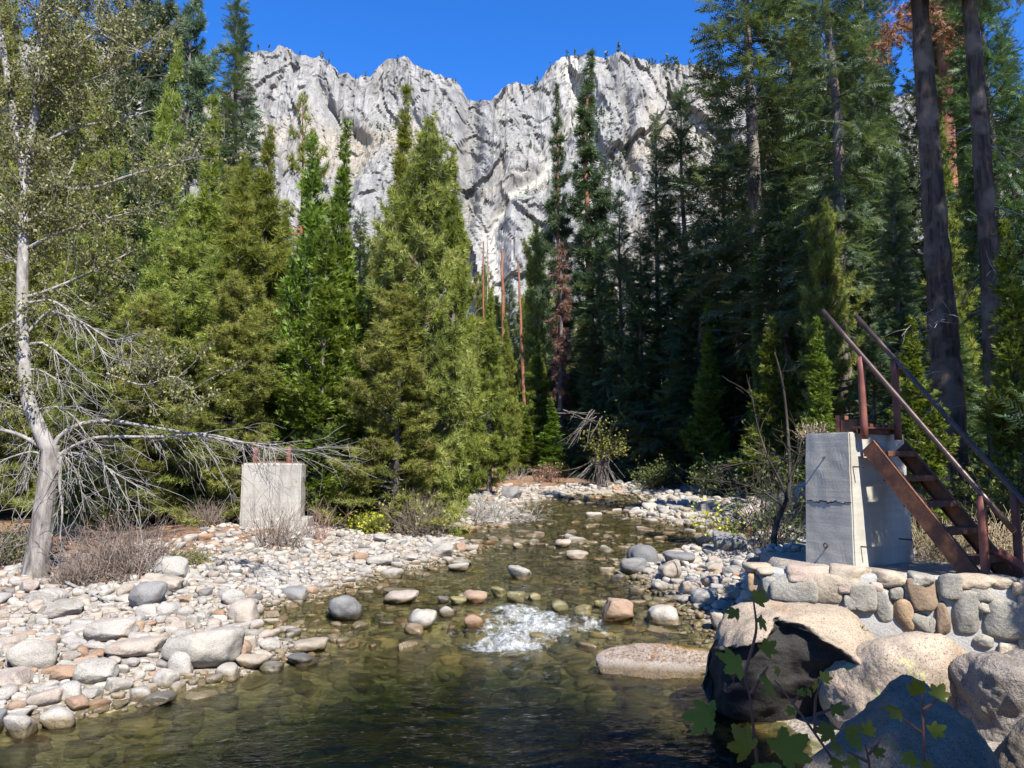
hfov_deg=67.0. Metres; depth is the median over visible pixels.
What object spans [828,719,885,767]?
leafy sprig
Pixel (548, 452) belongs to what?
cedar tree
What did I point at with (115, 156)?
pine tree
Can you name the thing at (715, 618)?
boulder
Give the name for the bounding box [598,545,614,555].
cobble
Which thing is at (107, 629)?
boulder
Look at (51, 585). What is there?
cobble
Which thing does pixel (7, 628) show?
cobble
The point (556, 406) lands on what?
forest tree
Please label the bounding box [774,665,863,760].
leafy sprig
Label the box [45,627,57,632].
cobble
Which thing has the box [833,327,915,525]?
forest tree
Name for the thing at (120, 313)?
pine tree
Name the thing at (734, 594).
cobble
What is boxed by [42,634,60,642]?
cobble
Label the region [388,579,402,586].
cobble
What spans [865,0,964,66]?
dead pine limb
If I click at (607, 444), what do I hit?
yellowing shrub
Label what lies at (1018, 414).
forest tree
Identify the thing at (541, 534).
cobble
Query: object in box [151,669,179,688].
boulder
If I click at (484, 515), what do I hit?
bare shrub
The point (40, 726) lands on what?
cobble
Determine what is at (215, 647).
boulder
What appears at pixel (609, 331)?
forest tree
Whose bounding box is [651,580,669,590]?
boulder
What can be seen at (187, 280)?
pine tree
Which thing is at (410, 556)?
cobble
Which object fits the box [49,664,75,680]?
boulder
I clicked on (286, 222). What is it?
forest tree
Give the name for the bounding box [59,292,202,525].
forest tree
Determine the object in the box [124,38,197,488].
pine tree
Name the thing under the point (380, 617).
cobble
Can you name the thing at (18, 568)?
cobble
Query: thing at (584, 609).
boulder
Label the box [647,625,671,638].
cobble
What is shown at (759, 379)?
cedar tree
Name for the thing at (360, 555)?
cobble
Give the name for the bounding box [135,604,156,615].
cobble
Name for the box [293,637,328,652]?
boulder
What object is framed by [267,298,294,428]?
forest tree
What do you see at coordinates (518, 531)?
cobble
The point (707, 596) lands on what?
boulder
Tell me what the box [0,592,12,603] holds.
cobble
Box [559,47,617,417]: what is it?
fir tree
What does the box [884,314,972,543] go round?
cedar tree
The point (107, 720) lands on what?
cobble
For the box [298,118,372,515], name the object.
cedar tree
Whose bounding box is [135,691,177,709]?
boulder
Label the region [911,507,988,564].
dry weeds
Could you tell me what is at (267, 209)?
pine tree
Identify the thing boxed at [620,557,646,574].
boulder
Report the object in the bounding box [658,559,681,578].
boulder
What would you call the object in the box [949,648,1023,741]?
boulder
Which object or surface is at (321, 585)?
cobble
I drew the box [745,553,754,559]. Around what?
cobble
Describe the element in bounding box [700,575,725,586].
cobble
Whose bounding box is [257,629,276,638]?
cobble
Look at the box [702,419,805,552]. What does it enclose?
leafy shrub
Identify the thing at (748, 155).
fir tree
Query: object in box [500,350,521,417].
forest tree
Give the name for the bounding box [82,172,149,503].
forest tree
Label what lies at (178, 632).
cobble
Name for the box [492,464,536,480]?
dry shrub
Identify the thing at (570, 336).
forest tree
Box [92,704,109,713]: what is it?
cobble
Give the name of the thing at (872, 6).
fir tree
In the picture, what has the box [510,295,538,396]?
forest tree
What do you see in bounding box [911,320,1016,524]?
forest tree
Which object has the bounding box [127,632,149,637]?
cobble
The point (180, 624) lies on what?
cobble
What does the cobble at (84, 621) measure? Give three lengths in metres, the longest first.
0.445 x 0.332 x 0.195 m
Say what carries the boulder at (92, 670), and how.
on the ground
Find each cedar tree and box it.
[240,130,335,515]
[264,222,386,522]
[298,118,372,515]
[514,412,548,474]
[533,397,573,476]
[676,301,738,485]
[728,316,807,491]
[742,237,772,473]
[781,316,837,485]
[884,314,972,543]
[954,217,1023,545]
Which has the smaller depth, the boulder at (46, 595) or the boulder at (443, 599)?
the boulder at (46, 595)
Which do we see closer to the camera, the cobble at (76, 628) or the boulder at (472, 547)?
the cobble at (76, 628)
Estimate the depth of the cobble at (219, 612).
12.89 m
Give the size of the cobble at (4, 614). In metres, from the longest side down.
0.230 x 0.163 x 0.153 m
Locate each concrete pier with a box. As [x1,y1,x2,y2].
[240,447,313,529]
[805,432,914,566]
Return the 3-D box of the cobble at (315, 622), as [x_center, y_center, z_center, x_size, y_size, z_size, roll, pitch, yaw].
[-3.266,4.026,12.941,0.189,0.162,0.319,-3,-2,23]
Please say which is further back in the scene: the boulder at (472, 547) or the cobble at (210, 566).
the boulder at (472, 547)
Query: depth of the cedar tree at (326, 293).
24.54 m
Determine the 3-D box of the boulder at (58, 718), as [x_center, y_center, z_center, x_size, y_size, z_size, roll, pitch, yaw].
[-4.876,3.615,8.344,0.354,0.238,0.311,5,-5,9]
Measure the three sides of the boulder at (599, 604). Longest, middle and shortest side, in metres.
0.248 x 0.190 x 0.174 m
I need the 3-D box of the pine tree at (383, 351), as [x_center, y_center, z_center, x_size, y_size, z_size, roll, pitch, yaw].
[-3.810,0.756,24.173,4.740,8.131,4.882,1,-6,-5]
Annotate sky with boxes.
[4,0,1023,126]
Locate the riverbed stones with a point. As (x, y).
(133, 733)
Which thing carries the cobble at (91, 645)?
on the ground
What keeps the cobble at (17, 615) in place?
on the ground
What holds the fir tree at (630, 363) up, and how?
on the ground
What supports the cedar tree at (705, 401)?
on the ground
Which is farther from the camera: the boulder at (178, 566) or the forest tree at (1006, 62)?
the forest tree at (1006, 62)
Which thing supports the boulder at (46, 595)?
on the ground
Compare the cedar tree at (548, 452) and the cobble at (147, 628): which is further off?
the cedar tree at (548, 452)
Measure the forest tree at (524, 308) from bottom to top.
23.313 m
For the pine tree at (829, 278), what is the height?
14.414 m
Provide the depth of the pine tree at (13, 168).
27.04 m
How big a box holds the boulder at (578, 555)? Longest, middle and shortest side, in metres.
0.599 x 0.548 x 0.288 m
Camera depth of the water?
8.33 m
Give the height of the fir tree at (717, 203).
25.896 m
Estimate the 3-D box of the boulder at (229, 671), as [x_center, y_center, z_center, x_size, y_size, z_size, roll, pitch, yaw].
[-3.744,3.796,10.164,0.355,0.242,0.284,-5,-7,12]
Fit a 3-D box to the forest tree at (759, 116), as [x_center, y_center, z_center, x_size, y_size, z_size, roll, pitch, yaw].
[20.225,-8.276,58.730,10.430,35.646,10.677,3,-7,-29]
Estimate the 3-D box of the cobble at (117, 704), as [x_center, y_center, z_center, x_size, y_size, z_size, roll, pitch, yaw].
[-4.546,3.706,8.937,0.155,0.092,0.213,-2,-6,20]
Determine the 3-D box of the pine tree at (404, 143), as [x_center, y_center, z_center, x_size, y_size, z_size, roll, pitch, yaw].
[-3.682,-2.945,26.578,3.246,16.087,4.820,5,-7,-37]
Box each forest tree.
[0,0,35,471]
[0,175,30,505]
[0,259,92,516]
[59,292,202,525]
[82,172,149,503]
[83,72,141,416]
[138,115,194,289]
[195,163,271,497]
[201,105,231,185]
[267,207,302,329]
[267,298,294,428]
[277,227,295,300]
[291,335,383,519]
[326,295,386,511]
[327,222,362,294]
[350,239,389,345]
[351,208,373,342]
[356,231,382,345]
[449,213,487,454]
[471,263,515,376]
[481,295,512,414]
[491,403,531,465]
[497,277,519,415]
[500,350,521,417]
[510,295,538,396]
[515,269,545,426]
[519,340,555,455]
[547,282,575,411]
[547,373,581,469]
[552,339,588,469]
[554,246,624,477]
[564,340,614,473]
[568,322,583,428]
[595,290,625,400]
[605,344,646,461]
[644,366,696,476]
[668,257,733,425]
[682,322,752,486]
[731,172,752,451]
[734,68,791,403]
[738,316,807,488]
[751,248,810,458]
[763,24,828,267]
[821,4,871,309]
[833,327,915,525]
[849,230,891,368]
[901,180,924,313]
[902,256,930,481]
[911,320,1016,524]
[959,226,1022,438]
[967,22,1023,441]
[991,385,1023,434]
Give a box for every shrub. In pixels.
[0,518,67,568]
[16,500,204,584]
[29,543,128,589]
[169,543,217,567]
[171,496,238,526]
[227,484,324,550]
[298,495,357,539]
[340,504,393,533]
[374,482,464,537]
[461,489,557,526]
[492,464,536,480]
[526,459,574,482]
[580,411,641,465]
[628,453,695,489]
[675,452,752,495]
[684,489,756,546]
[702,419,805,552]
[711,479,805,529]
[936,447,1023,548]
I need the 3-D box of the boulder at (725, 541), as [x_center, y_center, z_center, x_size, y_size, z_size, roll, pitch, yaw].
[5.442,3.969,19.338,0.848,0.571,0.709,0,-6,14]
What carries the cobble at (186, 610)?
on the ground
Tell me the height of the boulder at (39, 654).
0.394 m
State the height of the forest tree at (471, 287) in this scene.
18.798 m
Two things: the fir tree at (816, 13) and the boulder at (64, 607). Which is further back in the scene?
the fir tree at (816, 13)
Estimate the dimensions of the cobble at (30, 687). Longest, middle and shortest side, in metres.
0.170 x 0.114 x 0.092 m
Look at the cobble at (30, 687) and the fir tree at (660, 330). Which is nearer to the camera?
the cobble at (30, 687)
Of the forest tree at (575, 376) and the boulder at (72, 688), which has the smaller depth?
the boulder at (72, 688)
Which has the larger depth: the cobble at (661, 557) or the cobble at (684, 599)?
the cobble at (661, 557)
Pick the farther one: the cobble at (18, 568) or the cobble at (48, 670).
the cobble at (18, 568)
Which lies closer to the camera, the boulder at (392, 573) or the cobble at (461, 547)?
the boulder at (392, 573)
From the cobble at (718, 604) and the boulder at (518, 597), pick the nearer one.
the cobble at (718, 604)
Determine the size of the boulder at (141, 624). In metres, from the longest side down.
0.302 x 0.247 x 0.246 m
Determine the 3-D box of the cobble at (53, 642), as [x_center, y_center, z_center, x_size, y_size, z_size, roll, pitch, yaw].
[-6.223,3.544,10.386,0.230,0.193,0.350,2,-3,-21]
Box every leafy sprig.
[680,589,812,767]
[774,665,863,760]
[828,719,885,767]
[882,678,951,767]
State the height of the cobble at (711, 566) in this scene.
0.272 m
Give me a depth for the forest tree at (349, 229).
46.84 m
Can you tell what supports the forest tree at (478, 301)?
on the ground
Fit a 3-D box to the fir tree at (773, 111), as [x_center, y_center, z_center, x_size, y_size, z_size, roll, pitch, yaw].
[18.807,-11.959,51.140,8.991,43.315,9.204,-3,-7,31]
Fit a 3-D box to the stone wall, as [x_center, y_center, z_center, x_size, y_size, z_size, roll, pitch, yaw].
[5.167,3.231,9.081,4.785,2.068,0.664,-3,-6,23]
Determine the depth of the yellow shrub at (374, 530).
22.43 m
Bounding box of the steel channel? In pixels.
[990,547,1023,570]
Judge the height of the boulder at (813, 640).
1.906 m
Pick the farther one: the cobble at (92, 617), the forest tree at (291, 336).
the forest tree at (291, 336)
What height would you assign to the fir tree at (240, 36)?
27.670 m
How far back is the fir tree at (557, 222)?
71.58 m
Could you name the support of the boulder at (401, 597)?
on the riverbed stones
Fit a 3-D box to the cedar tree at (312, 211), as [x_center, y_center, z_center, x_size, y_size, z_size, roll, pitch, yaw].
[-7.235,-2.224,27.914,4.602,14.602,4.825,-3,-7,26]
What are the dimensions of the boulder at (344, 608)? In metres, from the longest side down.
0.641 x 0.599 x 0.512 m
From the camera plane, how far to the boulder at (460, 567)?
17.70 m
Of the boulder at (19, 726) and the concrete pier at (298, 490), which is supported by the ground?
the concrete pier at (298, 490)
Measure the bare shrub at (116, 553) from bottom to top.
1.801 m
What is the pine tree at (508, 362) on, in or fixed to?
on the ground
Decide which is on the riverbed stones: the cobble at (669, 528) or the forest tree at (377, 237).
the cobble at (669, 528)
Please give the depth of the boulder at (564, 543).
21.85 m
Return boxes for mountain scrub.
[99,41,1023,323]
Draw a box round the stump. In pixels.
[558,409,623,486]
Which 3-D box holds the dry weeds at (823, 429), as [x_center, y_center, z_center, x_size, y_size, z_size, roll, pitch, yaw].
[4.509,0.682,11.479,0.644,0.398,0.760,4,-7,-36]
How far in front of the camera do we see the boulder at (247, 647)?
10.83 m
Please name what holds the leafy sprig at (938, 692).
on the ground
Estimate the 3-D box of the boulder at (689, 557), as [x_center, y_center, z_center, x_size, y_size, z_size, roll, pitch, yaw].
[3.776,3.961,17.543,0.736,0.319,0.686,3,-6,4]
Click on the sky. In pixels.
(488, 46)
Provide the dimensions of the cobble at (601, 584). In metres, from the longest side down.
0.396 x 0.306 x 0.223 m
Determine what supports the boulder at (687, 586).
on the ground
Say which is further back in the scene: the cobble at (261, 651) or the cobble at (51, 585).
the cobble at (51, 585)
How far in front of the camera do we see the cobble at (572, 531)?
25.57 m
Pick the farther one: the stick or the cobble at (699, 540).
the cobble at (699, 540)
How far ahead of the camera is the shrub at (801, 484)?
26.76 m
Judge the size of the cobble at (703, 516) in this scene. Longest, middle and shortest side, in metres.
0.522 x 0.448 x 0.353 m
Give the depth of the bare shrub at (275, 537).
18.74 m
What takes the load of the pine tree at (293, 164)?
on the ground
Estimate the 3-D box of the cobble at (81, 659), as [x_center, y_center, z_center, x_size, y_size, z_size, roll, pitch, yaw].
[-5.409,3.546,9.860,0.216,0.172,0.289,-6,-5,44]
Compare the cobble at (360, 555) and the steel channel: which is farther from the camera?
the cobble at (360, 555)
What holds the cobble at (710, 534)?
on the ground
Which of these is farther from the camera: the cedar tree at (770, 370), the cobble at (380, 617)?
the cedar tree at (770, 370)
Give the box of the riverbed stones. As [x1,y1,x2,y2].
[0,522,804,767]
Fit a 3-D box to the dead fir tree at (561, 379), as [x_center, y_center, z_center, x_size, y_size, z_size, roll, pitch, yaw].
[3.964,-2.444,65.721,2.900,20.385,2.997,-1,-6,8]
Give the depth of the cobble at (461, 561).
18.53 m
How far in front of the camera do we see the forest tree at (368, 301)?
31.28 m
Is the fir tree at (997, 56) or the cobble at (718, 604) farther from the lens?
the fir tree at (997, 56)
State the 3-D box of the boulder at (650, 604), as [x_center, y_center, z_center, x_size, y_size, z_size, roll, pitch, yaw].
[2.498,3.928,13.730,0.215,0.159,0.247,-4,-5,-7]
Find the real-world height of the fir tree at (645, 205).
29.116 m
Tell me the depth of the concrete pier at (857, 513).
10.83 m
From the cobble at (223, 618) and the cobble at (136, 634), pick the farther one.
the cobble at (223, 618)
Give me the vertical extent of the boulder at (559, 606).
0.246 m
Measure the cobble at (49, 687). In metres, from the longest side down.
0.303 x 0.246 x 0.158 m
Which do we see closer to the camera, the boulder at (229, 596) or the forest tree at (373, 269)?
the boulder at (229, 596)
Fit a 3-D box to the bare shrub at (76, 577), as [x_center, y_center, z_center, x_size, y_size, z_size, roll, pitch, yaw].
[-7.901,3.474,14.335,1.620,1.102,1.896,2,-6,-22]
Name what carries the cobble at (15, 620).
on the ground
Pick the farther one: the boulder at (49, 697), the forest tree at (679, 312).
the forest tree at (679, 312)
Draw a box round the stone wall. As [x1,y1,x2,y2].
[740,562,1023,653]
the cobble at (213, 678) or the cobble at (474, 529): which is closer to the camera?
the cobble at (213, 678)
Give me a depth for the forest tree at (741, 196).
63.29 m
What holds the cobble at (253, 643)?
on the ground
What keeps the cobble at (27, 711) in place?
on the ground
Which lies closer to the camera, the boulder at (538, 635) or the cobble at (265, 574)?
the boulder at (538, 635)
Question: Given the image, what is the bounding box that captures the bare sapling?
[695,350,810,545]
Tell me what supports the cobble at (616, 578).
on the ground
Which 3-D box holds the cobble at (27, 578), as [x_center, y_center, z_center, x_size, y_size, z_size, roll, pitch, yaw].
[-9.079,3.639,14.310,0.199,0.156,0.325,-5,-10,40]
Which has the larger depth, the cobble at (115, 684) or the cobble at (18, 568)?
the cobble at (18, 568)
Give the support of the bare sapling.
on the ground
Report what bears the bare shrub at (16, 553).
on the ground
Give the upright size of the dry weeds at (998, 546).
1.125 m
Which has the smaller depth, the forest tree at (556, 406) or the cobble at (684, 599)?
the cobble at (684, 599)
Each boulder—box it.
[3,712,37,742]
[6,639,57,668]
[26,587,68,603]
[26,687,63,705]
[39,706,75,732]
[43,598,83,617]
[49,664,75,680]
[58,680,82,701]
[72,657,119,683]
[83,617,139,641]
[103,636,166,656]
[128,581,167,606]
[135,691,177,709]
[136,620,144,631]
[139,573,183,592]
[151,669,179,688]
[152,556,189,577]
[161,626,244,667]
[167,651,193,675]
[215,662,240,682]
[221,589,245,604]
[227,598,259,622]
[235,654,270,668]
[240,639,251,653]
[259,661,284,673]
[260,637,280,650]
[282,586,308,600]
[286,652,319,669]
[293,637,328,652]
[328,595,362,622]
[366,553,394,565]
[380,568,403,579]
[383,588,415,592]
[383,590,418,605]
[404,622,423,636]
[409,609,436,630]
[429,542,453,557]
[437,596,449,603]
[439,606,453,619]
[448,562,468,571]
[450,596,466,605]
[463,590,486,605]
[464,614,483,630]
[466,544,478,551]
[491,586,505,597]
[501,486,521,498]
[506,591,525,604]
[508,565,532,582]
[512,543,522,549]
[529,592,540,601]
[529,632,546,639]
[550,600,567,613]
[554,539,570,548]
[566,550,588,561]
[574,604,591,618]
[594,600,606,609]
[596,643,708,689]
[601,597,633,624]
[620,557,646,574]
[626,544,658,564]
[646,601,657,608]
[647,604,680,628]
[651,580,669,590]
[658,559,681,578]
[662,551,694,564]
[678,580,701,594]
[691,587,717,605]
[702,599,873,725]
[710,612,722,630]
[712,530,747,551]
[803,674,1001,767]
[817,631,967,728]
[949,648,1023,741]
[994,717,1023,767]
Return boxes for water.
[0,494,810,767]
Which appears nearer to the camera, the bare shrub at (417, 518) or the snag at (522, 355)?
the bare shrub at (417, 518)
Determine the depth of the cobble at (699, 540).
22.49 m
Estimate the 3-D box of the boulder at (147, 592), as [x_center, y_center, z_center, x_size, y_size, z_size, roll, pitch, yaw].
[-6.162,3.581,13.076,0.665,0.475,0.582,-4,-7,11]
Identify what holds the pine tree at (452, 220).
on the ground
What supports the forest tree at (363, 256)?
on the ground
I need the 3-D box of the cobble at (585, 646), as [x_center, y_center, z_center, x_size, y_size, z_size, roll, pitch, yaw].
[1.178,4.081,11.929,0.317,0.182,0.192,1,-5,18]
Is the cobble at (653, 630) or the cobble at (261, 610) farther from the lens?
the cobble at (261, 610)
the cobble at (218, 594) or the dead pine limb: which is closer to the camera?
the cobble at (218, 594)
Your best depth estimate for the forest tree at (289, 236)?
40.91 m
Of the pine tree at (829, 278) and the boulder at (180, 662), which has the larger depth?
the pine tree at (829, 278)
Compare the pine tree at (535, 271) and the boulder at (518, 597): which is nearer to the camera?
the boulder at (518, 597)
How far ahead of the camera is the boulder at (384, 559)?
17.68 m
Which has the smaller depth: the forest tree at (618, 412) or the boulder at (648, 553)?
the boulder at (648, 553)
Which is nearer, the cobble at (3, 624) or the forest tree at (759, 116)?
the cobble at (3, 624)
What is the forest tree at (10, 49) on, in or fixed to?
on the ground
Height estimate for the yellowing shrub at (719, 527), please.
1.600 m
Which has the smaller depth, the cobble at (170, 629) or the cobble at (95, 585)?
the cobble at (170, 629)
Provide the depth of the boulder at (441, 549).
19.27 m
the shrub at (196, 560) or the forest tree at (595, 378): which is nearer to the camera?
the shrub at (196, 560)
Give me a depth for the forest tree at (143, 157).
47.39 m
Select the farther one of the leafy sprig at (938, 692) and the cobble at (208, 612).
the cobble at (208, 612)
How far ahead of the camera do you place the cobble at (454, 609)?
13.49 m
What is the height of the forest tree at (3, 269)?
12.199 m
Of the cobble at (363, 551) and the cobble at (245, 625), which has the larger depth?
the cobble at (363, 551)
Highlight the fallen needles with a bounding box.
[598,641,706,662]
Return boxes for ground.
[0,446,1023,767]
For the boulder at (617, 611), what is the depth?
12.96 m
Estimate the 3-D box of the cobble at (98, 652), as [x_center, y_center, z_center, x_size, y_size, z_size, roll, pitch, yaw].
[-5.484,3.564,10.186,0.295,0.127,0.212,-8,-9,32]
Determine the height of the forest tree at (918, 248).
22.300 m
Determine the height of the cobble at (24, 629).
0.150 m
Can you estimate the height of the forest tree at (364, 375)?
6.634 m
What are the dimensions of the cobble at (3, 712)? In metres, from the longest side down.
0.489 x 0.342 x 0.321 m
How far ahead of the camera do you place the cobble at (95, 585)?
13.93 m
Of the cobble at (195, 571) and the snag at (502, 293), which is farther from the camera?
the snag at (502, 293)
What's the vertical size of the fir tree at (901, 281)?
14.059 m
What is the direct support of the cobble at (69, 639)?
on the ground
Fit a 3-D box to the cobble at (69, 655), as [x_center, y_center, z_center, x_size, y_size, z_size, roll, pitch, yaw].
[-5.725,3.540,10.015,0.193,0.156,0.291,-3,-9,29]
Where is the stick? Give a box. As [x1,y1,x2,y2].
[64,581,111,602]
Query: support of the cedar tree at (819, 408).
on the ground
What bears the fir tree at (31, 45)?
on the ground
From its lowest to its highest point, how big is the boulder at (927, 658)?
1.397 m
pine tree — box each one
[0,75,85,512]
[1,18,136,498]
[9,218,193,524]
[64,226,242,520]
[94,0,187,332]
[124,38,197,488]
[149,269,294,527]
[150,0,231,243]
[160,94,245,505]
[184,150,293,498]
[237,123,293,479]
[278,92,330,281]
[305,281,463,534]
[336,110,486,536]
[357,82,455,509]
[425,146,502,506]
[466,288,520,493]
[491,312,523,479]
[516,221,570,453]
[787,196,882,484]
[872,0,981,520]
[903,0,1005,300]
[917,115,983,446]
[929,0,1023,539]
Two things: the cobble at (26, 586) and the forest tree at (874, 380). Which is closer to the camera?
the cobble at (26, 586)
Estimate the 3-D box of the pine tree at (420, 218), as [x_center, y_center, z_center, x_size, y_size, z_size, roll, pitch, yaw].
[-2.796,-2.039,25.776,5.128,14.392,4.979,4,-7,-36]
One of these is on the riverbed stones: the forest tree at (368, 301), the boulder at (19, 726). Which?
the boulder at (19, 726)
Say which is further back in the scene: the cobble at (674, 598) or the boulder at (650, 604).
the cobble at (674, 598)
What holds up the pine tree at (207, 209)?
on the ground
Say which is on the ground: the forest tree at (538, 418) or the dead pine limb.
the forest tree at (538, 418)
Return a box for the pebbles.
[0,480,921,733]
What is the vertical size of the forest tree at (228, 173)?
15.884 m
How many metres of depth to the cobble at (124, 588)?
13.54 m
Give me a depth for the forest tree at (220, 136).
51.63 m
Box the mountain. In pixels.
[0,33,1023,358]
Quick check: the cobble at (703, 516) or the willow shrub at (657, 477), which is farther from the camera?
the willow shrub at (657, 477)
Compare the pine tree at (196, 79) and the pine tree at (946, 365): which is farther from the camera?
the pine tree at (196, 79)
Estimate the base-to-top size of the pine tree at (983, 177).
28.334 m
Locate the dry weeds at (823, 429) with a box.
[788,420,835,442]
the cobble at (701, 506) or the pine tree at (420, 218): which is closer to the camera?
the pine tree at (420, 218)
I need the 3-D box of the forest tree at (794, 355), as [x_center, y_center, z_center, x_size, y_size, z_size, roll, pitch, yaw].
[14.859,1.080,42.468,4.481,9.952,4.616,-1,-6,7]
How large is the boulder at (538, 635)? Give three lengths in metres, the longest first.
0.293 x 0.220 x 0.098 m
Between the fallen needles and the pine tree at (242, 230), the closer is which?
the fallen needles
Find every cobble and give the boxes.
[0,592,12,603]
[0,609,9,617]
[0,622,6,627]
[0,627,14,630]
[0,633,27,643]
[0,666,35,687]
[0,683,18,699]
[0,708,7,733]
[3,565,21,573]
[6,700,25,709]
[7,576,21,582]
[7,708,33,715]
[8,580,22,585]
[9,613,23,617]
[9,617,28,624]
[14,627,29,631]
[18,735,51,752]
[20,576,32,579]
[20,580,39,592]
[22,591,36,598]
[27,599,43,610]
[27,684,38,690]
[29,686,47,695]
[31,604,46,613]
[33,718,44,732]
[35,631,55,637]
[36,617,49,624]
[40,664,60,673]
[41,680,59,686]
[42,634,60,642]
[43,685,58,690]
[44,584,60,587]
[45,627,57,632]
[46,640,56,649]
[52,617,70,625]
[56,660,78,665]
[59,651,81,660]
[60,623,86,634]
[60,635,87,646]
[64,694,88,710]
[70,618,93,624]
[76,654,97,662]
[79,616,94,619]
[81,688,103,698]
[82,641,105,649]
[82,648,104,656]
[86,583,104,589]
[88,698,109,710]
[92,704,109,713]
[98,717,112,724]
[99,606,118,615]
[104,677,133,692]
[107,720,124,734]
[111,700,127,709]
[116,583,134,595]
[121,657,139,666]
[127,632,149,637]
[129,686,151,701]
[132,615,145,620]
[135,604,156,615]
[143,625,151,631]
[145,683,157,692]
[156,601,181,615]
[164,626,177,633]
[165,615,185,625]
[169,681,186,693]
[171,620,188,629]
[171,629,192,636]
[175,596,190,602]
[176,605,194,615]
[184,690,218,707]
[189,568,200,574]
[197,562,215,570]
[198,609,211,617]
[204,673,222,683]
[207,571,219,577]
[207,618,221,626]
[211,615,227,621]
[212,609,225,614]
[213,589,227,597]
[223,622,250,628]
[244,635,258,644]
[245,629,261,635]
[247,619,264,628]
[248,638,256,650]
[253,649,272,660]
[257,607,263,615]
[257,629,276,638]
[258,570,279,578]
[263,610,279,618]
[277,615,288,622]
[308,619,325,626]
[316,582,329,588]
[327,633,339,643]
[329,621,341,629]
[351,621,368,630]
[353,552,368,559]
[357,549,367,552]
[373,535,387,541]
[374,614,385,620]
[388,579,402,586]
[395,640,421,652]
[397,622,408,627]
[400,553,418,560]
[424,643,444,649]
[437,608,456,615]
[447,625,458,633]
[452,559,471,564]
[453,542,466,552]
[460,524,476,532]
[481,517,498,524]
[486,536,498,542]
[497,539,515,545]
[498,535,511,539]
[515,530,532,535]
[523,596,533,605]
[527,539,539,547]
[534,531,544,538]
[564,529,578,534]
[569,537,587,545]
[579,642,596,652]
[583,524,596,530]
[595,582,608,589]
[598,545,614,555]
[610,574,625,583]
[636,526,653,532]
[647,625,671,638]
[658,554,663,560]
[664,526,674,531]
[669,593,682,601]
[678,594,690,603]
[681,544,695,549]
[689,533,703,538]
[696,525,708,532]
[696,535,712,546]
[698,504,709,511]
[698,511,709,518]
[700,522,714,528]
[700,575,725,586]
[705,529,714,536]
[705,562,721,571]
[708,556,721,562]
[711,599,730,609]
[722,567,738,574]
[728,589,741,599]
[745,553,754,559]
[745,557,759,573]
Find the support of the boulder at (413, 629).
on the riverbed stones
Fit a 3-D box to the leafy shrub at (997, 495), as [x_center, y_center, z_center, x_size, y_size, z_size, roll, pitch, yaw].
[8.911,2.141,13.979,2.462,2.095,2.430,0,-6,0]
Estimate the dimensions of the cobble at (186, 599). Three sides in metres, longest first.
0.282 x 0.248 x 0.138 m
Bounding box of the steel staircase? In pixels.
[820,309,1023,577]
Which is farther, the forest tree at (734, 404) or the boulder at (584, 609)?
the forest tree at (734, 404)
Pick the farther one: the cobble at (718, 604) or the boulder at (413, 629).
the cobble at (718, 604)
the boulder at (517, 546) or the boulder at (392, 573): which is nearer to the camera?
the boulder at (392, 573)
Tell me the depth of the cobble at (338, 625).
12.77 m
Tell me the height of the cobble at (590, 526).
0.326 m
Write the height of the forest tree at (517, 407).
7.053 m
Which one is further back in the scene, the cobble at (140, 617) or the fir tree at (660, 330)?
the fir tree at (660, 330)
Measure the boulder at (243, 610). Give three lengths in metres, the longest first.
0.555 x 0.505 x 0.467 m
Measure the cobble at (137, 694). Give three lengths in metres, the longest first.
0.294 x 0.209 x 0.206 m
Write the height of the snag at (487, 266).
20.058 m
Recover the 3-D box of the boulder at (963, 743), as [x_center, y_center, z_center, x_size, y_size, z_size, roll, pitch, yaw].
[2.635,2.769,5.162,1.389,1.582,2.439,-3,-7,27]
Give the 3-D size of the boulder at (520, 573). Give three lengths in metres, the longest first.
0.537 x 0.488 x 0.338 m
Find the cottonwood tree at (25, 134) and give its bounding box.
[0,0,375,578]
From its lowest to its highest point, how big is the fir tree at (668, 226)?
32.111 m
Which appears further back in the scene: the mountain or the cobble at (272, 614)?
the mountain
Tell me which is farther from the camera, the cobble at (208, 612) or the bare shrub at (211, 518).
the bare shrub at (211, 518)
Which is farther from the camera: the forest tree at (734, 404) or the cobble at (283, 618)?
the forest tree at (734, 404)
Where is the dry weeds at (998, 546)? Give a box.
[927,502,1023,555]
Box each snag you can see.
[473,241,489,436]
[481,235,498,332]
[493,250,507,471]
[517,262,527,453]
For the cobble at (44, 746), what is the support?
on the ground
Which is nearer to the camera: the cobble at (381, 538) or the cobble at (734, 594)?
the cobble at (734, 594)
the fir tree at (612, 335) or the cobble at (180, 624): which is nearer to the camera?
the cobble at (180, 624)
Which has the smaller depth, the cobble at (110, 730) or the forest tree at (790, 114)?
the cobble at (110, 730)
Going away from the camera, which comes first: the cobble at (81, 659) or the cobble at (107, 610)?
the cobble at (81, 659)
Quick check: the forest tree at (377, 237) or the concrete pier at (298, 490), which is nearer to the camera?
the concrete pier at (298, 490)
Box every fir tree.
[12,0,85,471]
[187,0,271,471]
[535,82,577,431]
[545,239,573,453]
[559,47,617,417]
[565,186,649,477]
[583,223,669,479]
[609,79,742,483]
[613,108,697,472]
[632,295,686,482]
[640,224,747,484]
[668,0,854,480]
[683,127,752,462]
[726,169,834,496]
[743,0,864,406]
[763,0,920,414]
[821,0,928,366]
[836,12,928,419]
[847,171,931,494]
[895,1,1023,438]
[925,0,1023,507]
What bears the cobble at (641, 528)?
on the ground

